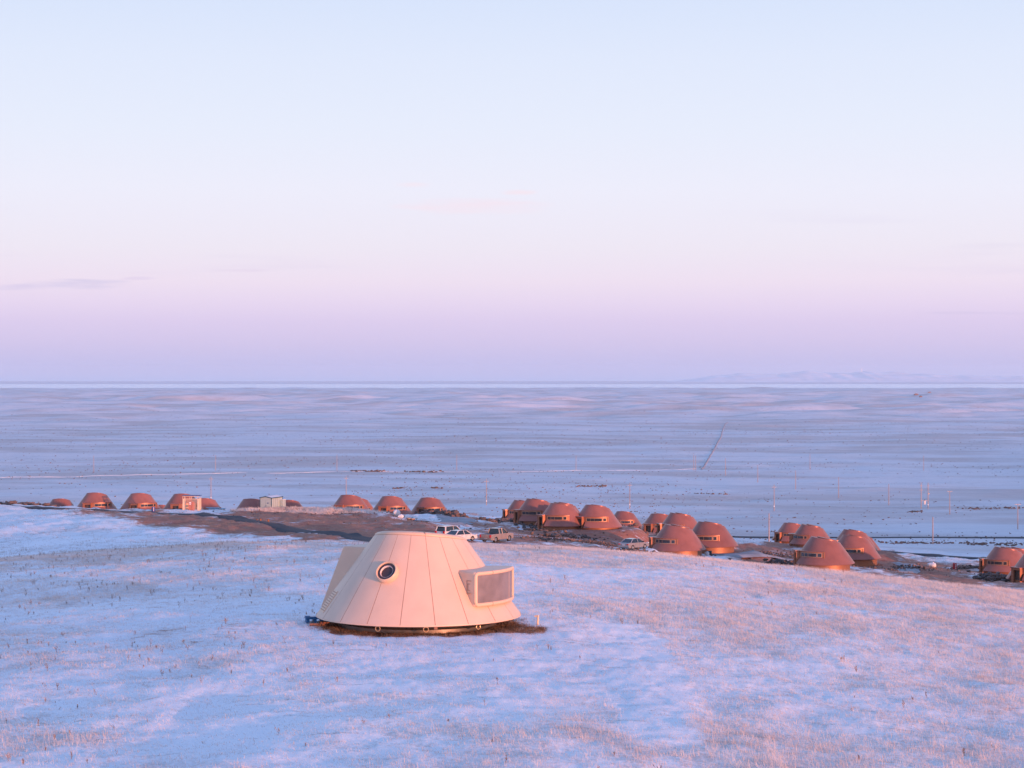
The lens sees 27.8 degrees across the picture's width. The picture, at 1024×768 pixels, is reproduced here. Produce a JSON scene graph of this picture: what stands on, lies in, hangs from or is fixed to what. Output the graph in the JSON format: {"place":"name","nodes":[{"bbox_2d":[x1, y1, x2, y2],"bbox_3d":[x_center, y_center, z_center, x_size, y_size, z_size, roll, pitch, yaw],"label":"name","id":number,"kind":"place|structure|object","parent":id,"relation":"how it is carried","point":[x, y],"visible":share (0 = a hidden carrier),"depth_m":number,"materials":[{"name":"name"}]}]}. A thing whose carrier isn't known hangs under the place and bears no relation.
{"place":"outdoors","nodes":[
{"label":"outdoors","id":0,"kind":"place"},
{"bbox_2d":[1,504,372,541],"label":"road","id":1,"kind":"structure","parent":0,"point":[279,527],"depth_m":325.31,"materials":[{"name":"soil"}]},
{"bbox_2d":[230,505,389,514],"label":"dry grass","id":2,"kind":"structure","parent":0,"point":[320,510],"depth_m":385.38,"materials":[{"name":"beige plant"}]},
{"bbox_2d":[0,469,681,477],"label":"snow track","id":3,"kind":"structure","parent":0,"point":[339,471],"depth_m":1368.86,"materials":[{"name":"white snow"}]},
{"bbox_2d":[413,514,475,524],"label":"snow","id":4,"kind":"structure","parent":0,"point":[455,520],"depth_m":364.46,"materials":[{"name":"white snow"}]},
{"bbox_2d":[0,381,1023,767],"bbox_3d":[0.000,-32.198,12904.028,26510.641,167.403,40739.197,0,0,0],"label":"ground","id":5,"kind":"structure","parent":0,"point":[106,431],"depth_m":270.82,"materials":[{"name":"white snow"}]},
{"bbox_2d":[50,498,73,506],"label":"cone cabin","id":6,"kind":"object","parent":5,"relation":"on","point":[61,502],"visible":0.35,"depth_m":467.85,"materials":[{"name":"red metal"}]},
{"bbox_2d":[77,492,117,509],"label":"cone cabin","id":7,"kind":"object","parent":5,"relation":"on","point":[97,500],"visible":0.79,"depth_m":410.33,"materials":[{"name":"red metal"}]},
{"bbox_2d":[94,503,107,506],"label":"window","id":8,"kind":"structure","parent":7,"relation":"in","point":[106,504],"depth_m":409.37,"materials":[{"name":"black glass"}]},
{"bbox_2d":[120,493,160,509],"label":"cone cabin","id":9,"kind":"object","parent":5,"relation":"on","point":[144,501],"visible":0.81,"depth_m":408.31,"materials":[{"name":"red metal"}]},
{"bbox_2d":[141,504,152,506],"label":"window","id":10,"kind":"structure","parent":9,"relation":"in","point":[142,505],"depth_m":407.52,"materials":[{"name":"black glass"}]},
{"bbox_2d":[163,493,203,509],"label":"cone cabin","id":11,"kind":"object","parent":5,"relation":"on","point":[175,501],"visible":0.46,"depth_m":410.38,"materials":[{"name":"red metal"}]},
{"bbox_2d":[189,501,192,509],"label":"red cabinet","id":12,"kind":"object","parent":5,"relation":"on","point":[191,507],"visible":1,"depth_m":387.40,"materials":[{"name":"red metal"}]},
{"bbox_2d":[182,495,201,510],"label":"cage shelter","id":13,"kind":"object","parent":5,"relation":"on","point":[189,503],"visible":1,"depth_m":387.30,"materials":[{"name":"white metal"}]},
{"bbox_2d":[196,498,220,509],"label":"cone cabin","id":14,"kind":"object","parent":5,"relation":"on","point":[207,502],"visible":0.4,"depth_m":427.71,"materials":[{"name":"red metal"}]},
{"bbox_2d":[206,507,225,509],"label":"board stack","id":15,"kind":"object","parent":5,"relation":"on","point":[214,508],"visible":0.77,"depth_m":417.76,"materials":[{"name":"wood"}]},
{"bbox_2d":[237,498,259,508],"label":"cone cabin","id":16,"kind":"object","parent":5,"relation":"on","point":[250,502],"visible":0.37,"depth_m":401.64,"materials":[{"name":"red metal"}]},
{"bbox_2d":[259,495,282,507],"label":"panel shed","id":17,"kind":"structure","parent":5,"relation":"on","point":[272,501],"depth_m":392.27,"materials":[{"name":"white metal"}]},
{"bbox_2d":[261,500,269,507],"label":"door","id":18,"kind":"structure","parent":17,"relation":"in","point":[264,504],"depth_m":392.05,"materials":[{"name":"white metal"}]},
{"bbox_2d":[279,499,285,507],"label":"panel booth","id":19,"kind":"object","parent":5,"relation":"on","point":[282,502],"visible":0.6,"depth_m":394.79,"materials":[{"name":"white metal"}]},
{"bbox_2d":[286,500,302,507],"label":"cone cabin","id":20,"kind":"object","parent":5,"relation":"on","point":[294,503],"visible":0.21,"depth_m":477.80,"materials":[{"name":"red metal"}]},
{"bbox_2d":[305,615,323,622],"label":"plastic pallet","id":21,"kind":"object","parent":5,"relation":"on","point":[314,618],"visible":0.6,"depth_m":81.69,"materials":[{"name":"blue plastic"}]},
{"bbox_2d":[309,623,327,625],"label":"timber beam","id":22,"kind":"structure","parent":5,"relation":"on","point":[313,624],"depth_m":80.52,"materials":[{"name":"brown wood"}]},
{"bbox_2d":[319,621,336,625],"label":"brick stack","id":23,"kind":"object","parent":5,"relation":"on","point":[328,623],"visible":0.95,"depth_m":80.65,"materials":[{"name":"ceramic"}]},
{"bbox_2d":[333,495,369,509],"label":"cone cabin","id":24,"kind":"object","parent":5,"relation":"on","point":[350,501],"visible":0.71,"depth_m":407.46,"materials":[{"name":"red metal"}]},
{"bbox_2d":[361,498,372,509],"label":"cone cabin","id":25,"kind":"object","parent":5,"relation":"on","point":[368,504],"visible":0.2,"depth_m":468.25,"materials":[{"name":"red metal"}]},
{"bbox_2d":[373,496,412,514],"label":"cone cabin","id":26,"kind":"object","parent":5,"relation":"on","point":[390,504],"visible":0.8,"depth_m":412.32,"materials":[{"name":"red metal"}]},
{"bbox_2d":[390,507,402,509],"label":"window","id":27,"kind":"structure","parent":26,"relation":"in","point":[391,508],"depth_m":411.27,"materials":[{"name":"black glass"}]},
{"bbox_2d":[393,510,399,515],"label":"sack","id":28,"kind":"object","parent":5,"relation":"on","point":[396,512],"visible":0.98,"depth_m":374.52,"materials":[{"name":"white fabric"}]},
{"bbox_2d":[316,531,520,633],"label":"capsule cabin","id":29,"kind":"object","parent":5,"relation":"on","point":[412,582],"visible":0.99,"depth_m":78.60,"materials":[{"name":"beige metal"}]},
{"bbox_2d":[459,566,513,606],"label":"bay window","id":30,"kind":"structure","parent":29,"relation":"in","point":[486,585],"depth_m":78.74,"materials":[{"name":"beige glass"}]},
{"bbox_2d":[304,617,547,638],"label":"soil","id":31,"kind":"structure","parent":5,"relation":"on","point":[509,628],"depth_m":78.68,"materials":[{"name":"brown soil"}]},
{"bbox_2d":[411,497,446,513],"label":"cone cabin","id":32,"kind":"object","parent":5,"relation":"on","point":[429,503],"visible":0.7,"depth_m":422.46,"materials":[{"name":"red metal"}]},
{"bbox_2d":[435,525,459,533],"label":"parked suv","id":33,"kind":"object","parent":5,"relation":"on","point":[444,529],"visible":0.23,"depth_m":294.53,"materials":[{"name":"white paint"}]},
{"bbox_2d":[446,530,476,540],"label":"parked car","id":34,"kind":"object","parent":5,"relation":"on","point":[466,534],"visible":0.57,"depth_m":267.45,"materials":[{"name":"white paint"}]},
{"bbox_2d":[479,527,513,542],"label":"pickup truck","id":35,"kind":"object","parent":5,"relation":"on","point":[494,535],"visible":0.99,"depth_m":271.12,"materials":[{"name":"paint"}]},
{"bbox_2d":[0,500,1009,581],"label":"rubble","id":36,"kind":"object","parent":5,"relation":"on","point":[990,576],"visible":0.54,"depth_m":322.40,"materials":[{"name":"stone"}]},
{"bbox_2d":[0,538,1012,767],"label":"dry weeds","id":37,"kind":"object","parent":5,"relation":"on","point":[333,641],"visible":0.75,"depth_m":93.81,"materials":[{"name":"brown plant"}]},
{"bbox_2d":[0,503,1022,590],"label":"dry grass","id":38,"kind":"structure","parent":5,"relation":"on","point":[177,525],"depth_m":308.35,"materials":[{"name":"beige plant"}]},
{"bbox_2d":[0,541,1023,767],"bbox_3d":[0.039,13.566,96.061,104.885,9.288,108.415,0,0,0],"label":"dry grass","id":39,"kind":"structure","parent":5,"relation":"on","point":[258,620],"depth_m":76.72,"materials":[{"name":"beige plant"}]},
{"bbox_2d":[1,407,1023,553],"bbox_3d":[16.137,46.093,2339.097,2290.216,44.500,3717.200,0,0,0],"label":"scrub","id":40,"kind":"object","parent":5,"relation":"on","point":[936,542],"visible":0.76,"depth_m":1158.05,"materials":[{"name":"brown plant"}]},
{"bbox_2d":[501,500,524,517],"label":"cone cabin","id":41,"kind":"object","parent":5,"relation":"on","point":[508,512],"visible":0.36,"depth_m":412.92,"materials":[{"name":"red metal"}]},
{"bbox_2d":[512,498,549,526],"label":"cone cabin","id":42,"kind":"object","parent":5,"relation":"on","point":[527,511],"visible":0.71,"depth_m":352.41,"materials":[{"name":"red metal"}]},
{"bbox_2d":[522,511,535,514],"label":"window","id":43,"kind":"structure","parent":42,"relation":"in","point":[523,512],"depth_m":351.52,"materials":[{"name":"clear glass"}]},
{"bbox_2d":[535,503,580,530],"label":"cone cabin","id":44,"kind":"object","parent":5,"relation":"on","point":[557,516],"visible":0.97,"depth_m":341.11,"materials":[{"name":"red metal"}]},
{"bbox_2d":[547,516,562,519],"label":"window","id":45,"kind":"structure","parent":44,"relation":"in","point":[548,517],"depth_m":340.41,"materials":[{"name":"black glass"}]},
{"bbox_2d":[554,502,579,512],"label":"cone cabin","id":46,"kind":"object","parent":5,"relation":"on","point":[572,505],"visible":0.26,"depth_m":383.90,"materials":[{"name":"red metal"}]},
{"bbox_2d":[575,504,621,529],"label":"cone cabin","id":47,"kind":"object","parent":5,"relation":"on","point":[594,517],"visible":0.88,"depth_m":340.93,"materials":[{"name":"red metal"}]},
{"bbox_2d":[586,518,601,521],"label":"window","id":48,"kind":"structure","parent":47,"relation":"in","point":[587,519],"depth_m":340.21,"materials":[{"name":"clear glass"}]},
{"bbox_2d":[614,511,641,527],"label":"cone cabin","id":49,"kind":"object","parent":5,"relation":"on","point":[625,518],"visible":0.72,"depth_m":477.46,"materials":[{"name":"red metal"}]},
{"bbox_2d":[618,538,648,548],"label":"parked car","id":50,"kind":"object","parent":5,"relation":"on","point":[632,543],"visible":0.98,"depth_m":283.91,"materials":[{"name":"grey paint"}]},
{"bbox_2d":[641,513,667,532],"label":"cone cabin","id":51,"kind":"object","parent":5,"relation":"on","point":[650,522],"visible":0.38,"depth_m":401.41,"materials":[{"name":"red metal"}]},
{"bbox_2d":[656,512,696,532],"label":"cone cabin","id":52,"kind":"object","parent":5,"relation":"on","point":[685,520],"visible":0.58,"depth_m":357.96,"materials":[{"name":"red metal"}]},
{"bbox_2d":[648,524,705,555],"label":"cone cabin","id":53,"kind":"object","parent":5,"relation":"on","point":[674,539],"visible":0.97,"depth_m":302.35,"materials":[{"name":"orange metal"}]},
{"bbox_2d":[656,539,669,543],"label":"window","id":54,"kind":"structure","parent":53,"relation":"in","point":[657,540],"depth_m":302.14,"materials":[{"name":"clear glass"}]},
{"bbox_2d":[701,422,727,468],"bbox_3d":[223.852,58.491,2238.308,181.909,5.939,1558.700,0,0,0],"label":"footpath","id":55,"kind":"structure","parent":5,"relation":"on","point":[713,449],"depth_m":1862.27,"materials":[{"name":"grey snow"}]},
{"bbox_2d":[692,521,737,553],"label":"cone cabin","id":56,"kind":"object","parent":5,"relation":"on","point":[715,538],"visible":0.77,"depth_m":312.08,"materials":[{"name":"red metal"}]},
{"bbox_2d":[697,536,711,539],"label":"window","id":57,"kind":"structure","parent":56,"relation":"in","point":[700,537],"depth_m":311.35,"materials":[{"name":"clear glass"}]},
{"bbox_2d":[768,516,769,541],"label":"power pole","id":58,"kind":"object","parent":5,"relation":"on","point":[768,530],"visible":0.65,"depth_m":548.40,"materials":[{"name":"wood"}]},
{"bbox_2d":[771,522,800,543],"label":"cone cabin","id":59,"kind":"object","parent":5,"relation":"on","point":[781,534],"visible":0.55,"depth_m":427.58,"materials":[{"name":"red metal"}]},
{"bbox_2d":[789,524,829,546],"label":"cone cabin","id":60,"kind":"object","parent":5,"relation":"on","point":[801,535],"visible":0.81,"depth_m":392.90,"materials":[{"name":"red metal"}]},
{"bbox_2d":[793,535,802,538],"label":"window","id":61,"kind":"structure","parent":60,"relation":"in","point":[794,536],"depth_m":392.72,"materials":[{"name":"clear glass"}]},
{"bbox_2d":[792,536,854,571],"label":"cone cabin","id":62,"kind":"object","parent":5,"relation":"on","point":[822,552],"visible":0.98,"depth_m":286.40,"materials":[{"name":"orange metal"}]},
{"bbox_2d":[801,552,816,556],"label":"window","id":63,"kind":"structure","parent":62,"relation":"in","point":[803,554],"depth_m":286.34,"materials":[{"name":"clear glass"}]},
{"bbox_2d":[834,529,877,549],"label":"cone cabin","id":64,"kind":"object","parent":5,"relation":"on","point":[853,532],"visible":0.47,"depth_m":373.34,"materials":[{"name":"red metal"}]},
{"bbox_2d":[838,534,880,565],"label":"cone cabin","id":65,"kind":"object","parent":5,"relation":"on","point":[861,551],"visible":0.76,"depth_m":327.11,"materials":[{"name":"red metal"}]},
{"bbox_2d":[845,549,856,552],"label":"window","id":66,"kind":"structure","parent":65,"relation":"in","point":[848,550],"depth_m":326.37,"materials":[{"name":"black glass"}]},
{"bbox_2d":[868,536,879,549],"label":"cone cabin","id":67,"kind":"object","parent":5,"relation":"on","point":[875,544],"visible":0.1,"depth_m":418.47,"materials":[{"name":"red metal"}]},
{"bbox_2d":[920,485,929,508],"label":"transformer frame","id":68,"kind":"object","parent":5,"relation":"on","point":[924,499],"visible":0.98,"depth_m":890.73,"materials":[{"name":"metal"}]},
{"bbox_2d":[927,562,935,566],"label":"sack","id":69,"kind":"object","parent":5,"relation":"on","point":[932,564],"visible":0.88,"depth_m":329.75,"materials":[{"name":"white fabric"}]},
{"bbox_2d":[978,546,1022,573],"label":"cone cabin","id":70,"kind":"object","parent":5,"relation":"on","point":[1001,559],"visible":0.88,"depth_m":322.69,"materials":[{"name":"red metal"}]},
{"bbox_2d":[987,560,1001,564],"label":"window","id":71,"kind":"structure","parent":70,"relation":"in","point":[988,562],"depth_m":322.26,"materials":[{"name":"black glass"}]},
{"bbox_2d":[1006,554,1023,582],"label":"cone cabin","id":72,"kind":"object","parent":5,"relation":"on","point":[1015,574],"visible":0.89,"depth_m":298.44,"materials":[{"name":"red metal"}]},
{"bbox_2d":[1008,547,1023,553],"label":"cone cabin","id":73,"kind":"object","parent":5,"relation":"on","point":[1021,550],"visible":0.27,"depth_m":350.47,"materials":[{"name":"orange metal"}]},
{"bbox_2d":[1015,504,1020,528],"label":"power pole","id":74,"kind":"object","parent":5,"relation":"on","point":[1017,514],"visible":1,"depth_m":716.12,"materials":[{"name":"wood"}]},
{"bbox_2d":[0,384,1023,387],"bbox_3d":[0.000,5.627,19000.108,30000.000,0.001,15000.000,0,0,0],"label":"lake","id":75,"kind":"structure","parent":0,"point":[506,385],"depth_m":16795.26,"materials":[{"name":"white ice"}]},
{"bbox_2d":[0,0,1023,380],"label":"sky","id":76,"kind":"structure","parent":0,"point":[191,190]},
{"bbox_2d":[710,550,793,560],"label":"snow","id":77,"kind":"structure","parent":0,"point":[753,553],"depth_m":310.37,"materials":[{"name":"white snow"}]},
{"bbox_2d":[667,371,1023,381],"bbox_3d":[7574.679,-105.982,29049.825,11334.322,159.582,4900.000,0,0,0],"label":"hills","id":78,"kind":"structure","parent":0,"point":[813,376],"depth_m":27755.91,"materials":[{"name":"white snow"}]},
{"bbox_2d":[732,536,1023,538],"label":"road","id":79,"kind":"structure","parent":0,"point":[890,537],"depth_m":646.51,"materials":[{"name":"grey asphalt"}]},
{"bbox_2d":[878,562,919,572],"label":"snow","id":80,"kind":"structure","parent":0,"point":[907,570],"depth_m":317.33,"materials":[{"name":"white snow"}]},
{"bbox_2d":[881,550,985,559],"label":"road","id":81,"kind":"structure","parent":0,"point":[937,555],"depth_m":460.60,"materials":[{"name":"grey asphalt"}]}
]}

